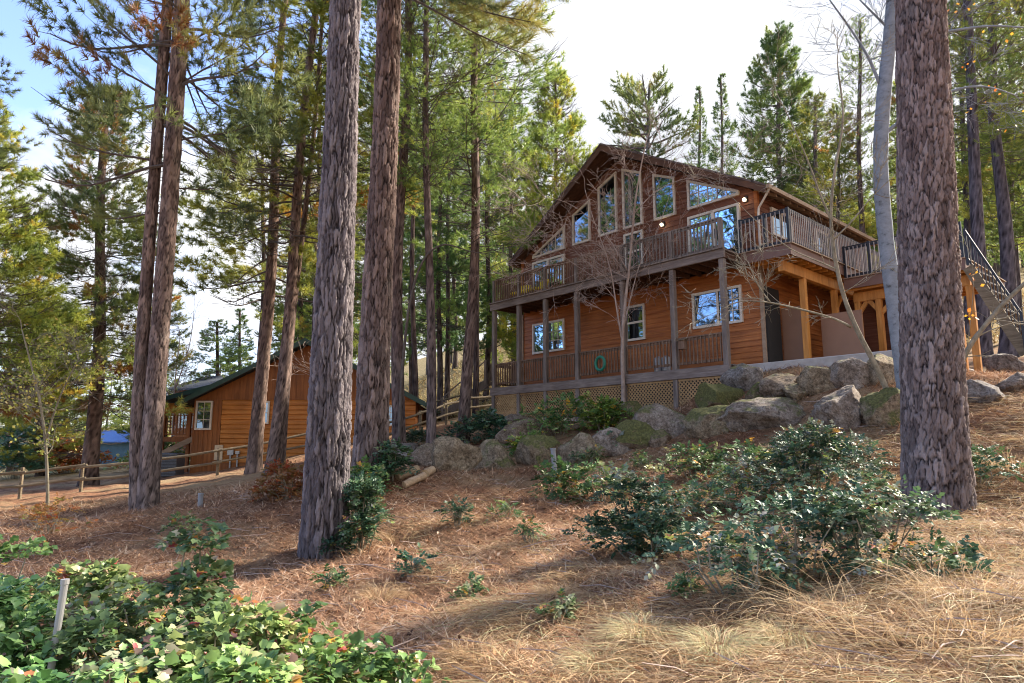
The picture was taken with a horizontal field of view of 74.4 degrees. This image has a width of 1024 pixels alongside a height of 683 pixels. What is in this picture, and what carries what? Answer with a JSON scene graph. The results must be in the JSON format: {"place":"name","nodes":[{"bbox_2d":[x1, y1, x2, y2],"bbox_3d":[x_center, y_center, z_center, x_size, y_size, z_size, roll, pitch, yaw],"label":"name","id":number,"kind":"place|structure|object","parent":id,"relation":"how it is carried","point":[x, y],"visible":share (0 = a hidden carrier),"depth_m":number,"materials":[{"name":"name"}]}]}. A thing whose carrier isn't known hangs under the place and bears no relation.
{"place":"outdoors","nodes":[
{"label":"outdoors","id":0,"kind":"place"},
{"bbox_2d":[0,250,1023,682],"bbox_3d":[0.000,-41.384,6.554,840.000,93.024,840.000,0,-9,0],"label":"ground","id":1,"kind":"structure","parent":0,"point":[106,490],"depth_m":12.16,"materials":[{"name":"soil"}]},
{"bbox_2d":[0,30,44,166],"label":"pine tree","id":2,"kind":"object","parent":1,"relation":"on","point":[21,149],"visible":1,"depth_m":21.81,"materials":[{"name":"green plant"}]},
{"bbox_2d":[0,423,56,479],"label":"bush","id":3,"kind":"object","parent":1,"relation":"on","point":[6,439],"visible":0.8,"depth_m":35.88,"materials":[{"name":"green plant"}]},
{"bbox_2d":[0,655,73,682],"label":"bramble bush","id":4,"kind":"object","parent":1,"relation":"on","point":[33,674],"visible":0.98,"depth_m":3.21,"materials":[{"name":"green plant"}]},
{"bbox_2d":[0,534,77,614],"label":"bramble bush","id":5,"kind":"object","parent":1,"relation":"on","point":[34,541],"visible":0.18,"depth_m":5.96,"materials":[{"name":"green plant"}]},
{"bbox_2d":[0,574,90,682],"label":"bramble bush","id":6,"kind":"object","parent":1,"relation":"on","point":[13,648],"visible":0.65,"depth_m":4.06,"materials":[{"name":"green plant"}]},
{"bbox_2d":[0,97,103,423],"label":"pine tree","id":7,"kind":"object","parent":1,"relation":"on","point":[24,237],"visible":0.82,"depth_m":22.49,"materials":[{"name":"green plant"}]},
{"bbox_2d":[7,492,98,536],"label":"autumn bush","id":8,"kind":"object","parent":1,"relation":"on","point":[40,513],"visible":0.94,"depth_m":12.34,"materials":[{"name":"red plant"}]},
{"bbox_2d":[0,280,110,476],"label":"pine tree","id":9,"kind":"object","parent":1,"relation":"on","point":[7,421],"visible":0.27,"depth_m":36.93,"materials":[{"name":"green plant"}]},
{"bbox_2d":[0,271,150,508],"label":"yellowing sapling","id":10,"kind":"object","parent":1,"relation":"on","point":[41,409],"visible":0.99,"depth_m":17.48,"materials":[{"name":"green plant"}]},
{"bbox_2d":[2,557,166,668],"bbox_3d":[-3.363,2.180,5.283,1.446,0.995,1.072,0,-9,0],"label":"bramble bush","id":11,"kind":"object","parent":1,"relation":"on","point":[88,580],"visible":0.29,"depth_m":5.25,"materials":[{"name":"green plant"}]},
{"bbox_2d":[0,81,195,486],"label":"pine tree","id":12,"kind":"object","parent":1,"relation":"on","point":[94,411],"visible":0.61,"depth_m":25.65,"materials":[{"name":"green plant"}]},
{"bbox_2d":[26,639,193,682],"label":"bramble bush","id":13,"kind":"object","parent":1,"relation":"on","point":[131,664],"visible":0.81,"depth_m":3.38,"materials":[{"name":"green plant"}]},
{"bbox_2d":[22,517,277,682],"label":"bramble bush","id":14,"kind":"object","parent":1,"relation":"on","point":[103,620],"visible":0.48,"depth_m":4.31,"materials":[{"name":"green plant"}]},
{"bbox_2d":[0,433,305,498],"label":"rail fence","id":15,"kind":"object","parent":1,"relation":"on","point":[81,478],"visible":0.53,"depth_m":21.84,"materials":[{"name":"brown wood"}]},
{"bbox_2d":[114,285,201,447],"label":"pine tree","id":16,"kind":"object","parent":1,"relation":"on","point":[178,296],"visible":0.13,"depth_m":44.35,"materials":[{"name":"green plant"}]},
{"bbox_2d":[18,0,315,511],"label":"pine tree","id":17,"kind":"object","parent":1,"relation":"on","point":[150,367],"visible":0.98,"depth_m":16.02,"materials":[{"name":"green plant"}]},
{"bbox_2d":[169,318,249,436],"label":"pine tree","id":18,"kind":"object","parent":1,"relation":"on","point":[216,362],"visible":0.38,"depth_m":46.17,"materials":[{"name":"green plant"}]},
{"bbox_2d":[89,591,345,682],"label":"bramble bush","id":19,"kind":"object","parent":1,"relation":"on","point":[194,630],"visible":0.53,"depth_m":3.82,"materials":[{"name":"green plant"}]},
{"bbox_2d":[102,0,368,474],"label":"pine tree","id":20,"kind":"object","parent":1,"relation":"on","point":[254,458],"visible":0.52,"depth_m":22.64,"materials":[{"name":"green plant"}]},
{"bbox_2d":[154,638,320,682],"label":"bramble bush","id":21,"kind":"object","parent":1,"relation":"on","point":[234,663],"visible":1,"depth_m":3.30,"materials":[{"name":"green plant"}]},
{"bbox_2d":[205,93,305,361],"bbox_3d":[-13.991,-4.211,37.026,5.906,21.000,6.077,-2,-9,0],"label":"pine tree","id":22,"kind":"object","parent":1,"relation":"on","point":[259,257],"visible":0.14,"depth_m":36.76,"materials":[{"name":"green plant"}]},
{"bbox_2d":[247,456,303,502],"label":"dry bush","id":23,"kind":"object","parent":1,"relation":"on","point":[293,473],"visible":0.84,"depth_m":12.90,"materials":[{"name":"red plant"}]},
{"bbox_2d":[187,0,372,464],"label":"pine tree","id":24,"kind":"object","parent":1,"relation":"on","point":[311,152],"visible":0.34,"depth_m":22.34,"materials":[{"name":"green plant"}]},
{"bbox_2d":[162,0,423,475],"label":"pine tree","id":25,"kind":"object","parent":1,"relation":"on","point":[275,442],"visible":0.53,"depth_m":21.54,"materials":[{"name":"green plant"}]},
{"bbox_2d":[244,164,357,357],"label":"pine tree","id":26,"kind":"object","parent":1,"relation":"on","point":[302,334],"visible":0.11,"depth_m":39.77,"materials":[{"name":"green plant"}]},
{"bbox_2d":[162,338,440,472],"bbox_3d":[-9.858,3.487,32.413,12.387,5.948,9.130,0,-9,-2],"label":"log cabin","id":27,"kind":"object","parent":1,"relation":"on","point":[222,415],"visible":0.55,"depth_m":28.45,"materials":[{"name":"wood"}]},
{"bbox_2d":[199,598,437,682],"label":"bramble bush","id":28,"kind":"object","parent":1,"relation":"on","point":[277,625],"visible":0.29,"depth_m":4.12,"materials":[{"name":"green plant"}]},
{"bbox_2d":[297,0,360,560],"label":"pine tree","id":29,"kind":"object","parent":1,"relation":"on","point":[326,470],"visible":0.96,"depth_m":10.28,"materials":[{"name":"brown plant"}]},
{"bbox_2d":[268,629,421,682],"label":"bramble bush","id":30,"kind":"object","parent":1,"relation":"on","point":[334,670],"visible":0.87,"depth_m":3.84,"materials":[{"name":"green plant"}]},
{"bbox_2d":[318,470,394,555],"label":"evergreen shrub","id":31,"kind":"object","parent":1,"relation":"on","point":[360,519],"visible":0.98,"depth_m":9.71,"materials":[{"name":"green plant"}]},
{"bbox_2d":[321,39,439,312],"bbox_3d":[-7.168,-5.473,35.326,7.164,21.108,7.065,-1,-9,0],"label":"pine tree","id":32,"kind":"object","parent":1,"relation":"on","point":[404,260],"visible":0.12,"depth_m":35.26,"materials":[{"name":"green plant"}]},
{"bbox_2d":[362,437,419,482],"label":"evergreen shrub","id":33,"kind":"object","parent":1,"relation":"on","point":[391,450],"visible":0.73,"depth_m":13.40,"materials":[{"name":"green plant"}]},
{"bbox_2d":[354,647,451,682],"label":"bramble bush","id":34,"kind":"object","parent":1,"relation":"on","point":[392,660],"visible":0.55,"depth_m":4.30,"materials":[{"name":"green plant"}]},
{"bbox_2d":[320,0,494,443],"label":"pine tree","id":35,"kind":"object","parent":1,"relation":"on","point":[397,335],"visible":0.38,"depth_m":20.96,"materials":[{"name":"green plant"}]},
{"bbox_2d":[353,109,465,394],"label":"pine tree","id":36,"kind":"object","parent":1,"relation":"on","point":[410,360],"visible":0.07,"depth_m":48.57,"materials":[{"name":"green plant"}]},
{"bbox_2d":[398,3,454,425],"bbox_3d":[-4.399,-6.226,31.208,4.335,20.857,4.519,-1,-9,0],"label":"pine tree","id":37,"kind":"object","parent":1,"relation":"on","point":[414,352],"visible":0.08,"depth_m":30.74,"materials":[{"name":"green plant"}]},
{"bbox_2d":[357,0,515,443],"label":"pine tree","id":38,"kind":"object","parent":1,"relation":"on","point":[425,68],"visible":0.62,"depth_m":20.20,"materials":[{"name":"green plant"}]},
{"bbox_2d":[431,436,467,471],"bbox_3d":[-1.444,2.606,15.177,0.845,0.962,0.570,6,-11,-35],"label":"boulder","id":39,"kind":"object","parent":1,"relation":"on","point":[446,452],"visible":0.76,"depth_m":14.99,"materials":[{"name":"stone"}]},
{"bbox_2d":[402,89,500,414],"bbox_3d":[-3.924,-5.492,39.170,6.775,19.989,6.871,-1,-9,0],"label":"pine tree","id":40,"kind":"object","parent":1,"relation":"on","point":[458,305],"visible":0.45,"depth_m":38.37,"materials":[{"name":"green plant"}]},
{"bbox_2d":[350,0,572,481],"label":"pine tree","id":41,"kind":"object","parent":1,"relation":"on","point":[371,420],"visible":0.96,"depth_m":14.42,"materials":[{"name":"brown plant"}]},
{"bbox_2d":[436,406,507,443],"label":"evergreen shrub","id":42,"kind":"object","parent":1,"relation":"on","point":[482,421],"visible":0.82,"depth_m":20.85,"materials":[{"name":"green plant"}]},
{"bbox_2d":[396,0,569,443],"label":"pine tree","id":43,"kind":"object","parent":1,"relation":"on","point":[467,365],"visible":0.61,"depth_m":22.04,"materials":[{"name":"green plant"}]},
{"bbox_2d":[444,31,521,413],"bbox_3d":[-1.851,-6.397,34.259,4.303,20.857,4.293,6,-11,-31],"label":"pine tree","id":44,"kind":"object","parent":1,"relation":"on","point":[476,372],"visible":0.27,"depth_m":34.40,"materials":[{"name":"green plant"}]},
{"bbox_2d":[453,50,523,401],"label":"pine tree","id":45,"kind":"object","parent":1,"relation":"on","point":[487,359],"visible":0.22,"depth_m":41.43,"materials":[{"name":"green plant"}]},
{"bbox_2d":[472,439,515,470],"bbox_3d":[-0.431,2.855,16.432,1.007,0.968,0.763,-5,-10,28],"label":"boulder","id":46,"kind":"object","parent":1,"relation":"on","point":[494,452],"visible":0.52,"depth_m":16.28,"materials":[{"name":"stone"}]},
{"bbox_2d":[459,86,546,384],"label":"pine tree","id":47,"kind":"object","parent":1,"relation":"on","point":[510,269],"visible":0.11,"depth_m":43.33,"materials":[{"name":"green plant"}]},
{"bbox_2d":[0,363,1023,682],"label":"fallen needles","id":48,"kind":"object","parent":1,"relation":"on","point":[298,569],"depth_m":8.22,"materials":[{"name":"plant"}]},
{"bbox_2d":[0,373,1023,682],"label":"dead leaves","id":49,"kind":"object","parent":1,"relation":"on","point":[534,577],"visible":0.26,"depth_m":7.18,"materials":[{"name":"plant"}]},
{"bbox_2d":[1,79,1023,466],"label":"wood","id":50,"kind":"object","parent":1,"relation":"on","point":[463,325],"depth_m":73.27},
{"bbox_2d":[514,434,560,465],"bbox_3d":[0.598,2.725,16.385,0.883,0.930,0.962,7,-11,-37],"label":"boulder","id":51,"kind":"object","parent":1,"relation":"on","point":[532,449],"visible":0.66,"depth_m":16.11,"materials":[{"name":"stone"}]},
{"bbox_2d":[485,64,597,360],"bbox_3d":[2.513,-6.190,37.303,8.172,19.486,8.148,0,-9,0],"label":"pine tree","id":52,"kind":"object","parent":1,"relation":"on","point":[574,120],"visible":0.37,"depth_m":37.18,"materials":[{"name":"green plant"}]},
{"bbox_2d":[504,391,602,436],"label":"evergreen shrub","id":53,"kind":"object","parent":1,"relation":"on","point":[552,416],"visible":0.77,"depth_m":19.55,"materials":[{"name":"green plant"}]},
{"bbox_2d":[528,454,588,497],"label":"evergreen shrub","id":54,"kind":"object","parent":1,"relation":"on","point":[563,477],"visible":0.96,"depth_m":12.19,"materials":[{"name":"green plant"}]},
{"bbox_2d":[547,458,642,505],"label":"evergreen shrub","id":55,"kind":"object","parent":1,"relation":"on","point":[587,482],"visible":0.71,"depth_m":11.89,"materials":[{"name":"green plant"}]},
{"bbox_2d":[576,391,636,429],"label":"evergreen shrub","id":56,"kind":"object","parent":1,"relation":"on","point":[598,412],"visible":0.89,"depth_m":18.97,"materials":[{"name":"green plant"}]},
{"bbox_2d":[569,611,689,658],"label":"grass tussock","id":57,"kind":"object","parent":1,"relation":"on","point":[613,632],"depth_m":4.72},
{"bbox_2d":[615,419,654,449],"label":"boulder","id":58,"kind":"object","parent":1,"relation":"on","point":[636,434],"visible":0.62,"depth_m":15.73,"materials":[{"name":"stone"}]},
{"bbox_2d":[561,460,714,564],"bbox_3d":[1.379,1.954,7.633,1.636,1.191,1.818,0,-9,0],"label":"evergreen shrub","id":59,"kind":"object","parent":1,"relation":"on","point":[632,521],"visible":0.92,"depth_m":7.62,"materials":[{"name":"green plant"}]},
{"bbox_2d":[442,76,843,404],"bbox_3d":[3.747,-2.788,20.014,11.619,10.343,5.196,0,-9,0],"label":"bare tree","id":60,"kind":"object","parent":1,"relation":"on","point":[622,331],"visible":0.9,"depth_m":20.24,"materials":[{"name":"brown plant"}]},
{"bbox_2d":[596,62,701,161],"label":"pine tree","id":61,"kind":"object","parent":1,"relation":"on","point":[629,95],"visible":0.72,"depth_m":46.18,"materials":[{"name":"green plant"}]},
{"bbox_2d":[276,392,1023,682],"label":"dry grass","id":62,"kind":"structure","parent":1,"relation":"on","point":[989,669],"depth_m":4.78,"materials":[{"name":"plant"}]},
{"bbox_2d":[632,403,685,438],"bbox_3d":[3.639,2.038,16.273,1.686,1.137,1.110,0,-12,-7],"label":"boulder","id":63,"kind":"object","parent":1,"relation":"on","point":[656,416],"visible":0.51,"depth_m":15.96,"materials":[{"name":"stone"}]},
{"bbox_2d":[625,439,755,483],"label":"evergreen shrub","id":64,"kind":"object","parent":1,"relation":"on","point":[698,460],"visible":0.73,"depth_m":13.02,"materials":[{"name":"green plant"}]},
{"bbox_2d":[682,405,728,438],"bbox_3d":[4.469,1.883,15.238,1.201,0.911,0.835,-1,-13,9],"label":"boulder","id":65,"kind":"object","parent":1,"relation":"on","point":[704,421],"visible":0.71,"depth_m":15.02,"materials":[{"name":"stone"}]},
{"bbox_2d":[644,621,786,676],"bbox_3d":[1.370,2.042,4.307,1.180,0.380,1.206,-4,-10,23],"label":"grass tussock","id":66,"kind":"object","parent":1,"relation":"on","point":[690,644],"depth_m":4.29,"materials":[{"name":"plant"}]},
{"bbox_2d":[695,382,744,407],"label":"boulder","id":67,"kind":"object","parent":1,"relation":"on","point":[708,395],"visible":0.64,"depth_m":16.20,"materials":[{"name":"stone"}]},
{"bbox_2d":[705,73,739,174],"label":"pine tree","id":68,"kind":"object","parent":1,"relation":"on","point":[713,159],"visible":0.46,"depth_m":59.42,"materials":[{"name":"green plant"}]},
{"bbox_2d":[660,465,789,516],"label":"evergreen shrub","id":69,"kind":"object","parent":1,"relation":"on","point":[727,485],"visible":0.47,"depth_m":10.17,"materials":[{"name":"green plant"}]},
{"bbox_2d":[637,506,813,596],"bbox_3d":[1.914,1.777,5.581,1.290,0.780,1.276,5,-10,-27],"label":"evergreen shrub","id":70,"kind":"object","parent":1,"relation":"on","point":[727,535],"visible":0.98,"depth_m":5.45,"materials":[{"name":"green plant"}]},
{"bbox_2d":[719,363,762,391],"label":"boulder","id":71,"kind":"object","parent":1,"relation":"on","point":[744,377],"visible":0.69,"depth_m":16.48,"materials":[{"name":"stone"}]},
{"bbox_2d":[687,437,822,481],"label":"evergreen shrub","id":72,"kind":"object","parent":1,"relation":"on","point":[759,452],"visible":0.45,"depth_m":12.44,"materials":[{"name":"green plant"}]},
{"bbox_2d":[489,143,1023,421],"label":"wooden house","id":73,"kind":"structure","parent":1,"relation":"on","point":[548,362],"depth_m":20.79,"materials":[{"name":"wood"}]},
{"bbox_2d":[532,318,564,354],"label":"window","id":74,"kind":"structure","parent":73,"relation":"in","point":[557,343],"depth_m":25.15,"materials":[{"name":"clear glass"}]},
{"bbox_2d":[597,171,617,236],"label":"window","id":75,"kind":"structure","parent":73,"relation":"in","point":[611,182],"depth_m":23.74,"materials":[{"name":"clear glass"}]},
{"bbox_2d":[621,169,642,229],"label":"window","id":76,"kind":"structure","parent":73,"relation":"in","point":[630,184],"depth_m":22.97,"materials":[{"name":"clear glass"}]},
{"bbox_2d":[652,174,676,219],"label":"window","id":77,"kind":"structure","parent":73,"relation":"in","point":[659,203],"depth_m":21.95,"materials":[{"name":"clear glass"}]},
{"bbox_2d":[686,180,739,209],"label":"window","id":78,"kind":"structure","parent":73,"relation":"in","point":[692,204],"depth_m":20.78,"materials":[{"name":"clear glass"}]},
{"bbox_2d":[687,202,740,252],"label":"sliding door","id":79,"kind":"structure","parent":73,"relation":"in","point":[730,214],"depth_m":20.19,"materials":[{"name":"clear glass"}]},
{"bbox_2d":[691,284,743,329],"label":"window","id":80,"kind":"structure","parent":73,"relation":"in","point":[707,308],"depth_m":20.14,"materials":[{"name":"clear glass"}]},
{"bbox_2d":[764,286,782,361],"bbox_3d":[7.400,-0.389,19.171,0.780,2.280,0.110,8,-12,-41],"label":"side door","id":81,"kind":"structure","parent":73,"relation":"in","point":[773,326],"depth_m":19.10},
{"bbox_2d":[717,397,805,430],"bbox_3d":[5.608,1.681,14.824,2.248,0.919,1.592,-1,-7,4],"label":"boulder","id":82,"kind":"object","parent":1,"relation":"on","point":[760,413],"visible":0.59,"depth_m":14.37,"materials":[{"name":"stone"}]},
{"bbox_2d":[717,613,846,656],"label":"grass tussock","id":83,"kind":"object","parent":1,"relation":"on","point":[768,636],"depth_m":4.38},
{"bbox_2d":[724,19,845,220],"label":"pine tree","id":84,"kind":"object","parent":1,"relation":"on","point":[800,86],"visible":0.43,"depth_m":52.36,"materials":[{"name":"green plant"}]},
{"bbox_2d":[672,14,897,387],"bbox_3d":[5.832,-2.340,13.251,5.430,7.526,2.884,0,-9,0],"label":"bare tree","id":85,"kind":"object","parent":1,"relation":"on","point":[880,375],"visible":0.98,"depth_m":13.18,"materials":[{"name":"brown plant"}]},
{"bbox_2d":[682,416,897,511],"bbox_3d":[4.222,1.853,10.294,3.695,1.430,2.495,0,-9,0],"label":"evergreen shrub","id":86,"kind":"object","parent":1,"relation":"on","point":[846,450],"visible":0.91,"depth_m":10.28,"materials":[{"name":"green plant"}]},
{"bbox_2d":[659,482,921,581],"bbox_3d":[2.512,1.701,5.930,2.332,0.943,1.401,0,-9,0],"label":"evergreen shrub","id":87,"kind":"object","parent":1,"relation":"on","point":[813,511],"visible":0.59,"depth_m":5.70,"materials":[{"name":"green plant"}]},
{"bbox_2d":[797,366,834,395],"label":"boulder","id":88,"kind":"object","parent":1,"relation":"on","point":[811,380],"visible":0.65,"depth_m":14.75,"materials":[{"name":"stone"}]},
{"bbox_2d":[779,90,868,222],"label":"pine tree","id":89,"kind":"object","parent":1,"relation":"on","point":[800,191],"visible":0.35,"depth_m":48.48,"materials":[{"name":"green plant"}]},
{"bbox_2d":[812,385,862,432],"bbox_3d":[6.610,1.426,13.485,1.191,1.096,0.753,-4,-8,-5],"label":"boulder","id":90,"kind":"object","parent":1,"relation":"on","point":[840,408],"visible":0.7,"depth_m":13.19,"materials":[{"name":"stone"}]},
{"bbox_2d":[829,358,868,389],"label":"boulder","id":91,"kind":"object","parent":1,"relation":"on","point":[852,371],"visible":0.77,"depth_m":14.51,"materials":[{"name":"stone"}]},
{"bbox_2d":[803,100,895,269],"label":"pine tree","id":92,"kind":"object","parent":1,"relation":"on","point":[869,220],"visible":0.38,"depth_m":41.47,"materials":[{"name":"green plant"}]},
{"bbox_2d":[831,13,881,270],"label":"pine tree","id":93,"kind":"object","parent":1,"relation":"on","point":[859,170],"visible":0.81,"depth_m":40.42,"materials":[{"name":"green plant"}]},
{"bbox_2d":[721,551,1014,649],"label":"tall grass","id":94,"kind":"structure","parent":1,"relation":"on","point":[813,617],"depth_m":4.32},
{"bbox_2d":[734,565,1023,673],"bbox_3d":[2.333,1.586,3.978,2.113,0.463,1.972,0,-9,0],"label":"tall grass","id":95,"kind":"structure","parent":1,"relation":"on","point":[1022,627],"depth_m":3.85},
{"bbox_2d":[859,387,900,428],"bbox_3d":[7.168,1.365,13.019,0.788,0.966,0.615,1,-9,-6],"label":"boulder","id":96,"kind":"object","parent":1,"relation":"on","point":[882,407],"visible":0.66,"depth_m":12.83,"materials":[{"name":"stone"}]},
{"bbox_2d":[781,461,991,584],"bbox_3d":[3.099,1.546,5.709,1.428,1.042,1.670,0,-9,0],"label":"evergreen shrub","id":97,"kind":"object","parent":1,"relation":"on","point":[869,507],"visible":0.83,"depth_m":5.65,"materials":[{"name":"green plant"}]},
{"bbox_2d":[780,0,1023,389],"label":"aspen tree","id":98,"kind":"object","parent":1,"relation":"on","point":[883,212],"visible":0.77,"depth_m":13.31,"materials":[{"name":"grey plant"}]},
{"bbox_2d":[819,541,1023,606],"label":"tall grass","id":99,"kind":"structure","parent":1,"relation":"on","point":[924,577],"depth_m":4.82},
{"bbox_2d":[866,510,993,580],"bbox_3d":[3.415,1.733,5.578,0.807,0.672,0.882,0,-9,0],"label":"evergreen shrub","id":100,"kind":"object","parent":1,"relation":"on","point":[947,543],"visible":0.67,"depth_m":5.50,"materials":[{"name":"green plant"}]},
{"bbox_2d":[894,0,978,519],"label":"pine tree","id":101,"kind":"object","parent":1,"relation":"on","point":[936,451],"visible":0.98,"depth_m":9.22,"materials":[{"name":"brown plant"}]},
{"bbox_2d":[896,0,1023,337],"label":"pine tree","id":102,"kind":"object","parent":1,"relation":"on","point":[961,181],"visible":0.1,"depth_m":37.32,"materials":[{"name":"green plant"}]},
{"bbox_2d":[947,0,1023,366],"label":"pine tree","id":103,"kind":"object","parent":1,"relation":"on","point":[977,227],"visible":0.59,"depth_m":25.06,"materials":[{"name":"green plant"}]},
{"bbox_2d":[947,0,1023,356],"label":"pine tree","id":104,"kind":"object","parent":1,"relation":"on","point":[1006,248],"visible":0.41,"depth_m":28.15,"materials":[{"name":"green plant"}]},
{"bbox_2d":[949,0,1023,310],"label":"pine tree","id":105,"kind":"object","parent":1,"relation":"on","point":[1019,295],"visible":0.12,"depth_m":34.95,"materials":[{"name":"green plant"}]},
{"bbox_2d":[958,0,1023,249],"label":"pine tree","id":106,"kind":"object","parent":1,"relation":"on","point":[1014,172],"visible":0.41,"depth_m":32.08,"materials":[{"name":"green plant"}]},
{"bbox_2d":[959,230,1023,360],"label":"leaning sapling","id":107,"kind":"object","parent":1,"relation":"on","point":[990,318],"visible":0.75,"depth_m":10.38,"materials":[{"name":"brown plant"}]},
{"bbox_2d":[971,444,1023,490],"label":"evergreen shrub","id":108,"kind":"object","parent":1,"relation":"on","point":[983,476],"visible":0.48,"depth_m":9.51,"materials":[{"name":"green plant"}]},
{"bbox_2d":[0,0,1023,429],"label":"sky","id":109,"kind":"structure","parent":0,"point":[698,41],"materials":[{"name":"white"}]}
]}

